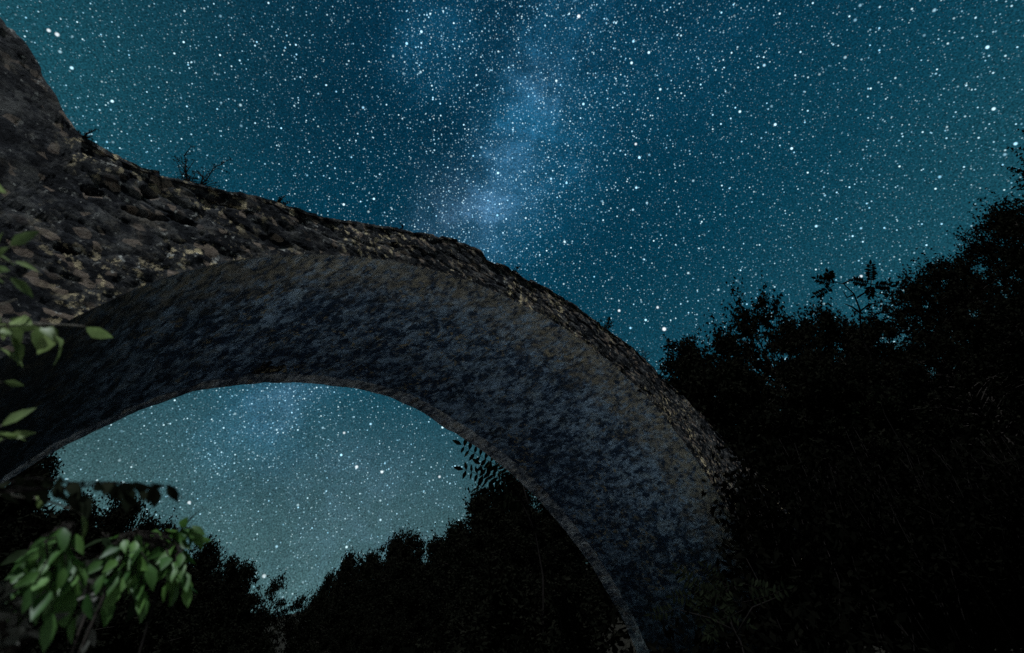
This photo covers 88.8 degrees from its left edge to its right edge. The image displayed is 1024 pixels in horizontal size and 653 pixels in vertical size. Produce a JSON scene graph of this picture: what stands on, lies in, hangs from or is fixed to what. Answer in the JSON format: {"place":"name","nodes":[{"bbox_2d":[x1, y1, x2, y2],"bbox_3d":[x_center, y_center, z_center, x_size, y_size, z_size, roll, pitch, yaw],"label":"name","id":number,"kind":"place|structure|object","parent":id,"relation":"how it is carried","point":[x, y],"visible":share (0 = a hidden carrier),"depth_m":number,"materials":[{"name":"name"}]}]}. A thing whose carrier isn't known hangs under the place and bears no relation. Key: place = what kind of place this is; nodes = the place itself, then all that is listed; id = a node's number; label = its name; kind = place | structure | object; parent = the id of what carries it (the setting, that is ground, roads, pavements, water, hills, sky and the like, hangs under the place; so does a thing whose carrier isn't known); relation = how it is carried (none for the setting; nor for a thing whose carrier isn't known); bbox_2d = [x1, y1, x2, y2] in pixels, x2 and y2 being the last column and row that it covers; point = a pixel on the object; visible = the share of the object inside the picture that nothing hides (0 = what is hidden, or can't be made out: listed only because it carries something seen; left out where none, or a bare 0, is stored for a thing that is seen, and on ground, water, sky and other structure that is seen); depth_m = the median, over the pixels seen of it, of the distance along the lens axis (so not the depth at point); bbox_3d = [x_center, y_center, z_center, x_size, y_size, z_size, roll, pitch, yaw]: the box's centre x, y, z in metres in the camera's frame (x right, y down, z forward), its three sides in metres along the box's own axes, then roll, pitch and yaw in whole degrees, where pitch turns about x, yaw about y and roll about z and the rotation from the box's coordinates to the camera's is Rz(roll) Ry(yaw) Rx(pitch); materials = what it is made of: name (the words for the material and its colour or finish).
{"place":"outdoors","nodes":[
{"label":"outdoors","id":0,"kind":"place"},
{"bbox_2d":[0,380,23,386],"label":"leafy twig","id":1,"kind":"object","parent":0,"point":[14,383],"visible":1,"depth_m":1.52,"materials":[{"name":"green plant"}]},
{"bbox_2d":[0,0,1023,616],"label":"sky","id":2,"kind":"structure","parent":0,"point":[630,157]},
{"bbox_2d":[264,321,1023,652],"bbox_3d":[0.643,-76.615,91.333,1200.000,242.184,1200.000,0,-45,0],"label":"ground","id":3,"kind":"structure","parent":0,"point":[988,645],"depth_m":9.99,"materials":[{"name":"soil"}]},
{"bbox_2d":[0,408,35,441],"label":"leafy twig","id":4,"kind":"object","parent":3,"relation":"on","point":[14,417],"visible":1,"depth_m":1.44,"materials":[{"name":"green plant"}]},
{"bbox_2d":[0,231,38,297],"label":"leafy twig","id":5,"kind":"object","parent":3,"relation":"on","point":[21,239],"visible":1,"depth_m":1.45,"materials":[{"name":"green plant"}]},
{"bbox_2d":[0,461,56,554],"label":"broadleaf tree","id":6,"kind":"object","parent":3,"relation":"on","point":[24,504],"visible":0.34,"depth_m":16.01,"materials":[{"name":"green plant"}]},
{"bbox_2d":[0,485,62,532],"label":"broadleaf tree","id":7,"kind":"object","parent":3,"relation":"on","point":[5,508],"visible":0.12,"depth_m":15.69,"materials":[{"name":"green plant"}]},
{"bbox_2d":[0,508,67,567],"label":"broadleaf tree","id":8,"kind":"object","parent":3,"relation":"on","point":[40,525],"visible":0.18,"depth_m":13.34,"materials":[{"name":"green plant"}]},
{"bbox_2d":[0,576,68,652],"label":"leafy shrub","id":9,"kind":"object","parent":3,"relation":"on","point":[12,631],"visible":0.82,"depth_m":1.26,"materials":[{"name":"green plant"}]},
{"bbox_2d":[2,510,87,564],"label":"broadleaf tree","id":10,"kind":"object","parent":3,"relation":"on","point":[81,555],"visible":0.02,"depth_m":15.61,"materials":[{"name":"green plant"}]},
{"bbox_2d":[31,447,65,510],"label":"broadleaf tree","id":11,"kind":"object","parent":3,"relation":"on","point":[47,462],"visible":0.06,"depth_m":18.92,"materials":[{"name":"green plant"}]},
{"bbox_2d":[5,522,92,652],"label":"leafy shrub","id":12,"kind":"object","parent":3,"relation":"on","point":[50,563],"visible":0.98,"depth_m":1.34,"materials":[{"name":"green plant"}]},
{"bbox_2d":[10,493,87,539],"bbox_3d":[-1.515,0.654,1.249,0.707,0.470,0.242,-7,-46,8],"label":"leafy twig","id":13,"kind":"object","parent":12,"relation":"attached to","point":[39,504],"visible":0.63,"depth_m":1.39,"materials":[{"name":"green plant"}]},
{"bbox_2d":[0,532,103,652],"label":"broadleaf tree","id":14,"kind":"object","parent":3,"relation":"on","point":[58,643],"visible":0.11,"depth_m":10.70,"materials":[{"name":"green plant"}]},
{"bbox_2d":[0,299,112,366],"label":"leafy twig","id":15,"kind":"object","parent":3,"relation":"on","point":[44,338],"visible":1,"depth_m":1.48,"materials":[{"name":"green plant"}]},
{"bbox_2d":[46,511,98,555],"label":"broadleaf tree","id":16,"kind":"object","parent":3,"relation":"on","point":[78,530],"visible":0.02,"depth_m":18.52,"materials":[{"name":"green plant"}]},
{"bbox_2d":[50,486,118,549],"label":"broadleaf tree","id":17,"kind":"object","parent":3,"relation":"on","point":[95,516],"visible":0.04,"depth_m":23.72,"materials":[{"name":"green plant"}]},
{"bbox_2d":[69,560,103,652],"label":"leafy shrub","id":18,"kind":"object","parent":3,"relation":"on","point":[91,638],"visible":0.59,"depth_m":1.50,"materials":[{"name":"green plant"}]},
{"bbox_2d":[24,595,149,652],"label":"broadleaf tree","id":19,"kind":"object","parent":3,"relation":"on","point":[121,610],"visible":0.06,"depth_m":12.38,"materials":[{"name":"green plant"}]},
{"bbox_2d":[0,475,180,518],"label":"hanging spray","id":20,"kind":"object","parent":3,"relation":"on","point":[76,500],"visible":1,"depth_m":1.27,"materials":[{"name":"green plant"}]},
{"bbox_2d":[0,532,182,652],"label":"leafy shrub","id":21,"kind":"object","parent":3,"relation":"on","point":[19,554],"visible":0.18,"depth_m":1.90,"materials":[{"name":"green plant"}]},
{"bbox_2d":[84,509,113,555],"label":"broadleaf tree","id":22,"kind":"object","parent":3,"relation":"on","point":[93,535],"visible":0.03,"depth_m":20.53,"materials":[{"name":"black plant"}]},
{"bbox_2d":[78,546,134,651],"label":"broadleaf tree","id":23,"kind":"object","parent":3,"relation":"on","point":[89,557],"visible":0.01,"depth_m":17.39,"materials":[{"name":"black plant"}]},
{"bbox_2d":[71,582,144,652],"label":"broadleaf tree","id":24,"kind":"object","parent":3,"relation":"on","point":[113,632],"visible":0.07,"depth_m":14.02,"materials":[{"name":"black plant"}]},
{"bbox_2d":[98,497,145,542],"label":"broadleaf tree","id":25,"kind":"object","parent":3,"relation":"on","point":[116,518],"visible":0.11,"depth_m":27.26,"materials":[{"name":"black plant"}]},
{"bbox_2d":[83,577,169,652],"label":"broadleaf tree","id":26,"kind":"object","parent":3,"relation":"on","point":[128,637],"visible":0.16,"depth_m":14.87,"materials":[{"name":"black plant"}]},
{"bbox_2d":[105,482,150,532],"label":"spire tree","id":27,"kind":"object","parent":3,"relation":"on","point":[117,503],"depth_m":29.15,"materials":[{"name":"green plant"}]},
{"bbox_2d":[78,517,210,652],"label":"leafy shrub","id":28,"kind":"object","parent":3,"relation":"on","point":[126,558],"visible":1,"depth_m":1.59,"materials":[{"name":"green plant"}]},
{"bbox_2d":[125,506,166,538],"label":"broadleaf tree","id":29,"kind":"object","parent":3,"relation":"on","point":[149,526],"visible":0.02,"depth_m":31.48,"materials":[{"name":"black plant"}]},
{"bbox_2d":[146,565,173,618],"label":"broadleaf tree","id":30,"kind":"object","parent":3,"relation":"on","point":[162,584],"visible":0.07,"depth_m":22.09,"materials":[{"name":"black plant"}]},
{"bbox_2d":[145,507,178,540],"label":"broadleaf tree","id":31,"kind":"object","parent":3,"relation":"on","point":[167,526],"visible":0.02,"depth_m":33.84,"materials":[{"name":"black plant"}]},
{"bbox_2d":[125,594,201,652],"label":"broadleaf tree","id":32,"kind":"object","parent":3,"relation":"on","point":[153,629],"visible":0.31,"depth_m":17.84,"materials":[{"name":"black plant"}]},
{"bbox_2d":[138,508,201,652],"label":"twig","id":33,"kind":"object","parent":3,"relation":"on","point":[151,611],"visible":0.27,"depth_m":1.93,"materials":[{"name":"brown wood"}]},
{"bbox_2d":[163,557,210,617],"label":"broadleaf tree","id":34,"kind":"object","parent":3,"relation":"on","point":[190,571],"visible":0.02,"depth_m":28.73,"materials":[{"name":"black plant"}]},
{"bbox_2d":[160,567,215,649],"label":"broadleaf tree","id":35,"kind":"object","parent":3,"relation":"on","point":[178,605],"visible":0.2,"depth_m":23.66,"materials":[{"name":"black plant"}]},
{"bbox_2d":[186,533,224,583],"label":"broadleaf tree","id":36,"kind":"object","parent":3,"relation":"on","point":[210,549],"visible":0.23,"depth_m":36.89,"materials":[{"name":"black plant"}]},
{"bbox_2d":[192,565,239,630],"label":"broadleaf tree","id":37,"kind":"object","parent":3,"relation":"on","point":[206,587],"visible":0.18,"depth_m":30.84,"materials":[{"name":"black plant"}]},
{"bbox_2d":[209,549,241,595],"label":"broadleaf tree","id":38,"kind":"object","parent":3,"relation":"on","point":[231,566],"visible":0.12,"depth_m":40.54,"materials":[{"name":"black plant"}]},
{"bbox_2d":[219,573,266,633],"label":"broadleaf tree","id":39,"kind":"object","parent":3,"relation":"on","point":[234,598],"visible":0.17,"depth_m":33.59,"materials":[{"name":"black plant"}]},
{"bbox_2d":[234,553,262,618],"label":"broadleaf tree","id":40,"kind":"object","parent":3,"relation":"on","point":[246,571],"visible":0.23,"depth_m":42.72,"materials":[{"name":"black plant"}]},
{"bbox_2d":[245,602,290,652],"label":"broadleaf tree","id":41,"kind":"object","parent":3,"relation":"on","point":[265,616],"visible":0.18,"depth_m":35.49,"materials":[{"name":"black plant"}]},
{"bbox_2d":[256,628,282,652],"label":"broadleaf tree","id":42,"kind":"object","parent":3,"relation":"on","point":[267,643],"visible":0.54,"depth_m":29.97,"materials":[{"name":"black plant"}]},
{"bbox_2d":[251,567,293,640],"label":"broadleaf tree","id":43,"kind":"object","parent":3,"relation":"on","point":[273,588],"visible":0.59,"depth_m":45.98,"materials":[{"name":"black plant"}]},
{"bbox_2d":[274,589,321,652],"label":"broadleaf tree","id":44,"kind":"object","parent":3,"relation":"on","point":[290,634],"visible":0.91,"depth_m":46.98,"materials":[{"name":"black plant"}]},
{"bbox_2d":[284,585,325,652],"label":"broadleaf tree","id":45,"kind":"object","parent":3,"relation":"on","point":[307,614],"visible":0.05,"depth_m":53.17,"materials":[{"name":"black plant"}]},
{"bbox_2d":[282,569,335,652],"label":"broadleaf tree","id":46,"kind":"object","parent":3,"relation":"on","point":[306,633],"visible":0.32,"depth_m":48.68,"materials":[{"name":"black plant"}]},
{"bbox_2d":[304,592,341,652],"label":"broadleaf tree","id":47,"kind":"object","parent":3,"relation":"on","point":[323,620],"visible":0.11,"depth_m":39.48,"materials":[{"name":"black plant"}]},
{"bbox_2d":[296,547,362,652],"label":"broadleaf tree","id":48,"kind":"object","parent":3,"relation":"on","point":[342,574],"visible":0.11,"depth_m":46.97,"materials":[{"name":"black plant"}]},
{"bbox_2d":[299,573,374,652],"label":"broadleaf tree","id":49,"kind":"object","parent":3,"relation":"on","point":[337,611],"visible":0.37,"depth_m":36.71,"materials":[{"name":"black plant"}]},
{"bbox_2d":[337,546,381,600],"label":"broadleaf tree","id":50,"kind":"object","parent":3,"relation":"on","point":[367,565],"visible":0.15,"depth_m":45.89,"materials":[{"name":"black plant"}]},
{"bbox_2d":[358,525,407,588],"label":"broadleaf tree","id":51,"kind":"object","parent":3,"relation":"on","point":[392,544],"visible":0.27,"depth_m":43.28,"materials":[{"name":"black plant"}]},
{"bbox_2d":[346,548,420,644],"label":"broadleaf tree","id":52,"kind":"object","parent":3,"relation":"on","point":[399,570],"visible":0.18,"depth_m":34.74,"materials":[{"name":"black plant"}]},
{"bbox_2d":[386,523,428,575],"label":"broadleaf tree","id":53,"kind":"object","parent":3,"relation":"on","point":[412,543],"visible":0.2,"depth_m":42.52,"materials":[{"name":"black plant"}]},
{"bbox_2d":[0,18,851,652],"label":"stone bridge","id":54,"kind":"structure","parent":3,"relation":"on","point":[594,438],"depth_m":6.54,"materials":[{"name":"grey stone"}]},
{"bbox_2d":[76,129,98,140],"bbox_3d":[-3.325,-1.482,4.068,0.217,0.115,0.098,-7,-46,7],"label":"wall weed","id":55,"kind":"object","parent":54,"relation":"on","point":[87,133],"depth_m":4.05,"materials":[{"name":"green plant"}]},
{"bbox_2d":[173,144,230,187],"bbox_3d":[-2.901,-1.365,4.780,0.433,0.539,0.468,34,-54,-29],"label":"wall weed","id":56,"kind":"object","parent":54,"relation":"on","point":[185,170],"depth_m":4.71,"materials":[{"name":"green plant"}]},
{"bbox_2d":[277,195,289,204],"bbox_3d":[-2.353,-1.190,5.244,0.259,0.161,0.136,-28,-52,26],"label":"wall weed","id":57,"kind":"object","parent":54,"relation":"on","point":[280,199],"depth_m":5.21,"materials":[{"name":"green plant"}]},
{"bbox_2d":[595,317,614,329],"bbox_3d":[1.610,-0.011,9.677,0.443,0.281,0.472,21,-49,-19],"label":"wall weed","id":58,"kind":"object","parent":54,"relation":"on","point":[608,322],"depth_m":9.65,"materials":[{"name":"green plant"}]},
{"bbox_2d":[411,522,446,578],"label":"broadleaf tree","id":59,"kind":"object","parent":3,"relation":"on","point":[427,558],"visible":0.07,"depth_m":40.99,"materials":[{"name":"green plant"}]},
{"bbox_2d":[406,543,456,613],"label":"broadleaf tree","id":60,"kind":"object","parent":3,"relation":"on","point":[434,577],"visible":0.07,"depth_m":30.51,"materials":[{"name":"green plant"}]},
{"bbox_2d":[423,518,463,565],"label":"broadleaf tree","id":61,"kind":"object","parent":3,"relation":"on","point":[451,528],"visible":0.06,"depth_m":37.40,"materials":[{"name":"green plant"}]},
{"bbox_2d":[427,528,482,617],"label":"broadleaf tree","id":62,"kind":"object","parent":3,"relation":"on","point":[445,590],"visible":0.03,"depth_m":26.09,"materials":[{"name":"green plant"}]},
{"bbox_2d":[434,473,507,569],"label":"broadleaf tree","id":63,"kind":"object","parent":3,"relation":"on","point":[475,503],"visible":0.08,"depth_m":30.70,"materials":[{"name":"green plant"}]},
{"bbox_2d":[440,501,550,609],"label":"broadleaf tree","id":64,"kind":"object","parent":3,"relation":"on","point":[484,523],"visible":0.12,"depth_m":24.22,"materials":[{"name":"green plant"}]},
{"bbox_2d":[453,439,544,652],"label":"feathery sapling","id":65,"kind":"object","parent":3,"relation":"on","point":[504,495],"visible":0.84,"depth_m":13.37,"materials":[{"name":"green plant"}]},
{"bbox_2d":[473,473,538,537],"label":"broadleaf tree","id":66,"kind":"object","parent":3,"relation":"on","point":[518,487],"visible":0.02,"depth_m":29.38,"materials":[{"name":"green plant"}]},
{"bbox_2d":[454,550,586,652],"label":"broadleaf tree","id":67,"kind":"object","parent":3,"relation":"on","point":[505,608],"visible":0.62,"depth_m":12.44,"materials":[{"name":"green plant"}]},
{"bbox_2d":[491,563,550,612],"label":"broadleaf tree","id":68,"kind":"object","parent":3,"relation":"on","point":[522,575],"visible":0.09,"depth_m":16.53,"materials":[{"name":"green plant"}]},
{"bbox_2d":[499,525,554,581],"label":"broadleaf tree","id":69,"kind":"object","parent":3,"relation":"on","point":[525,547],"visible":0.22,"depth_m":20.25,"materials":[{"name":"green plant"}]},
{"bbox_2d":[489,497,594,587],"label":"broadleaf tree","id":70,"kind":"object","parent":3,"relation":"on","point":[521,519],"visible":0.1,"depth_m":24.15,"materials":[{"name":"green plant"}]},
{"bbox_2d":[506,493,587,566],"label":"broadleaf tree","id":71,"kind":"object","parent":3,"relation":"on","point":[544,512],"visible":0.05,"depth_m":27.53,"materials":[{"name":"green plant"}]},
{"bbox_2d":[504,557,623,652],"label":"broadleaf tree","id":72,"kind":"object","parent":3,"relation":"on","point":[552,638],"visible":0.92,"depth_m":11.81,"materials":[{"name":"green plant"}]},
{"bbox_2d":[525,516,605,597],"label":"broadleaf tree","id":73,"kind":"object","parent":3,"relation":"on","point":[556,527],"visible":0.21,"depth_m":22.42,"materials":[{"name":"green plant"}]},
{"bbox_2d":[531,535,604,622],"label":"broadleaf tree","id":74,"kind":"object","parent":3,"relation":"on","point":[559,554],"visible":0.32,"depth_m":19.10,"materials":[{"name":"green plant"}]},
{"bbox_2d":[623,597,752,652],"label":"bush","id":75,"kind":"object","parent":3,"relation":"on","point":[669,634],"visible":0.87,"depth_m":6.35,"materials":[{"name":"green plant"}]},
{"bbox_2d":[660,324,719,410],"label":"spire tree","id":76,"kind":"object","parent":3,"relation":"on","point":[675,347],"visible":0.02,"depth_m":25.44,"materials":[{"name":"green plant"}]},
{"bbox_2d":[366,367,1023,652],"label":"undergrowth","id":77,"kind":"object","parent":3,"relation":"on","point":[613,612],"visible":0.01,"depth_m":10.17,"materials":[{"name":"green plant"}]},
{"bbox_2d":[655,339,743,459],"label":"broadleaf tree","id":78,"kind":"object","parent":3,"relation":"on","point":[693,372],"visible":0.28,"depth_m":19.42,"materials":[{"name":"green plant"}]},
{"bbox_2d":[643,561,794,652],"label":"feathery shrub","id":79,"kind":"object","parent":3,"relation":"on","point":[707,595],"visible":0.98,"depth_m":6.35,"materials":[{"name":"green plant"}]},
{"bbox_2d":[679,572,811,652],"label":"bush","id":80,"kind":"object","parent":3,"relation":"on","point":[748,637],"visible":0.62,"depth_m":6.40,"materials":[{"name":"green plant"}]},
{"bbox_2d":[698,310,809,472],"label":"broadleaf tree","id":81,"kind":"object","parent":3,"relation":"on","point":[725,345],"visible":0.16,"depth_m":26.17,"materials":[{"name":"green plant"}]},
{"bbox_2d":[696,352,841,507],"bbox_3d":[8.602,4.363,18.119,4.511,8.449,4.120,14,-47,-13],"label":"broadleaf tree","id":82,"kind":"object","parent":3,"relation":"on","point":[744,406],"visible":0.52,"depth_m":18.52,"materials":[{"name":"green plant"}]},
{"bbox_2d":[701,270,863,471],"bbox_3d":[13.036,2.480,25.902,5.991,14.528,6.129,8,-46,-7],"label":"broadleaf tree","id":83,"kind":"object","parent":3,"relation":"on","point":[777,342],"visible":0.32,"depth_m":26.97,"materials":[{"name":"green plant"}]},
{"bbox_2d":[701,424,910,652],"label":"bush","id":84,"kind":"object","parent":3,"relation":"on","point":[782,549],"visible":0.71,"depth_m":7.83,"materials":[{"name":"green plant"}]},
{"bbox_2d":[757,301,869,452],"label":"broadleaf tree","id":85,"kind":"object","parent":3,"relation":"on","point":[775,328],"visible":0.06,"depth_m":26.88,"materials":[{"name":"green plant"}]},
{"bbox_2d":[759,336,921,535],"bbox_3d":[10.585,3.787,17.210,4.296,7.867,4.360,26,-51,-23],"label":"broadleaf tree","id":86,"kind":"object","parent":3,"relation":"on","point":[814,377],"visible":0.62,"depth_m":16.97,"materials":[{"name":"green plant"}]},
{"bbox_2d":[779,296,925,441],"bbox_3d":[15.416,2.366,23.756,5.372,10.754,5.694,-19,-48,18],"label":"broadleaf tree","id":87,"kind":"object","parent":3,"relation":"on","point":[830,326],"visible":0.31,"depth_m":25.02,"materials":[{"name":"green plant"}]},
{"bbox_2d":[811,259,923,455],"bbox_3d":[12.097,1.247,16.709,1.892,8.502,2.804,13,-47,-12],"label":"forked sapling","id":88,"kind":"object","parent":3,"relation":"on","point":[827,278],"visible":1,"depth_m":18.76,"materials":[{"name":"green plant"}]},
{"bbox_2d":[829,306,990,425],"bbox_3d":[17.434,2.463,24.861,5.342,9.506,5.663,19,-48,-18],"label":"broadleaf tree","id":89,"kind":"object","parent":3,"relation":"on","point":[844,321],"visible":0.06,"depth_m":26.44,"materials":[{"name":"green plant"}]},
{"bbox_2d":[842,296,980,432],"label":"broadleaf tree","id":90,"kind":"object","parent":3,"relation":"on","point":[881,348],"visible":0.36,"depth_m":22.76,"materials":[{"name":"green plant"}]},
{"bbox_2d":[834,347,1000,510],"bbox_3d":[12.046,3.184,16.043,2.894,6.965,2.879,6,-45,-5],"label":"broadleaf tree","id":91,"kind":"object","parent":3,"relation":"on","point":[877,375],"visible":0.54,"depth_m":15.98,"materials":[{"name":"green plant"}]},
{"bbox_2d":[870,264,1023,423],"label":"broadleaf tree","id":92,"kind":"object","parent":3,"relation":"on","point":[916,302],"visible":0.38,"depth_m":23.32,"materials":[{"name":"green plant"}]},
{"bbox_2d":[876,316,1023,487],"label":"broadleaf tree","id":93,"kind":"object","parent":3,"relation":"on","point":[966,374],"visible":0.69,"depth_m":15.26,"materials":[{"name":"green plant"}]},
{"bbox_2d":[893,248,1021,405],"bbox_3d":[20.355,0.183,23.096,4.792,9.593,5.079,35,-54,-29],"label":"broadleaf tree","id":94,"kind":"object","parent":3,"relation":"on","point":[946,313],"visible":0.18,"depth_m":23.59,"materials":[{"name":"green plant"}]},
{"bbox_2d":[913,242,1023,373],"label":"broadleaf tree","id":95,"kind":"object","parent":3,"relation":"on","point":[963,278],"visible":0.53,"depth_m":22.69,"materials":[{"name":"green plant"}]},
{"bbox_2d":[940,223,1023,332],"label":"broadleaf tree","id":96,"kind":"object","parent":3,"relation":"on","point":[1001,273],"visible":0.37,"depth_m":23.61,"materials":[{"name":"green plant"}]},
{"bbox_2d":[953,279,1023,416],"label":"broadleaf tree","id":97,"kind":"object","parent":3,"relation":"on","point":[1004,311],"visible":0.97,"depth_m":14.98,"materials":[{"name":"green plant"}]},
{"bbox_2d":[961,187,1023,293],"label":"broadleaf tree","id":98,"kind":"object","parent":3,"relation":"on","point":[1000,211],"visible":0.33,"depth_m":23.74,"materials":[{"name":"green plant"}]},
{"bbox_2d":[975,193,1023,293],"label":"broadleaf tree","id":99,"kind":"object","parent":3,"relation":"on","point":[1012,228],"visible":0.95,"depth_m":21.18,"materials":[{"name":"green plant"}]},
{"bbox_2d":[1000,146,1023,201],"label":"broadleaf tree","id":100,"kind":"object","parent":3,"relation":"on","point":[1018,171],"visible":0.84,"depth_m":22.64,"materials":[{"name":"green plant"}]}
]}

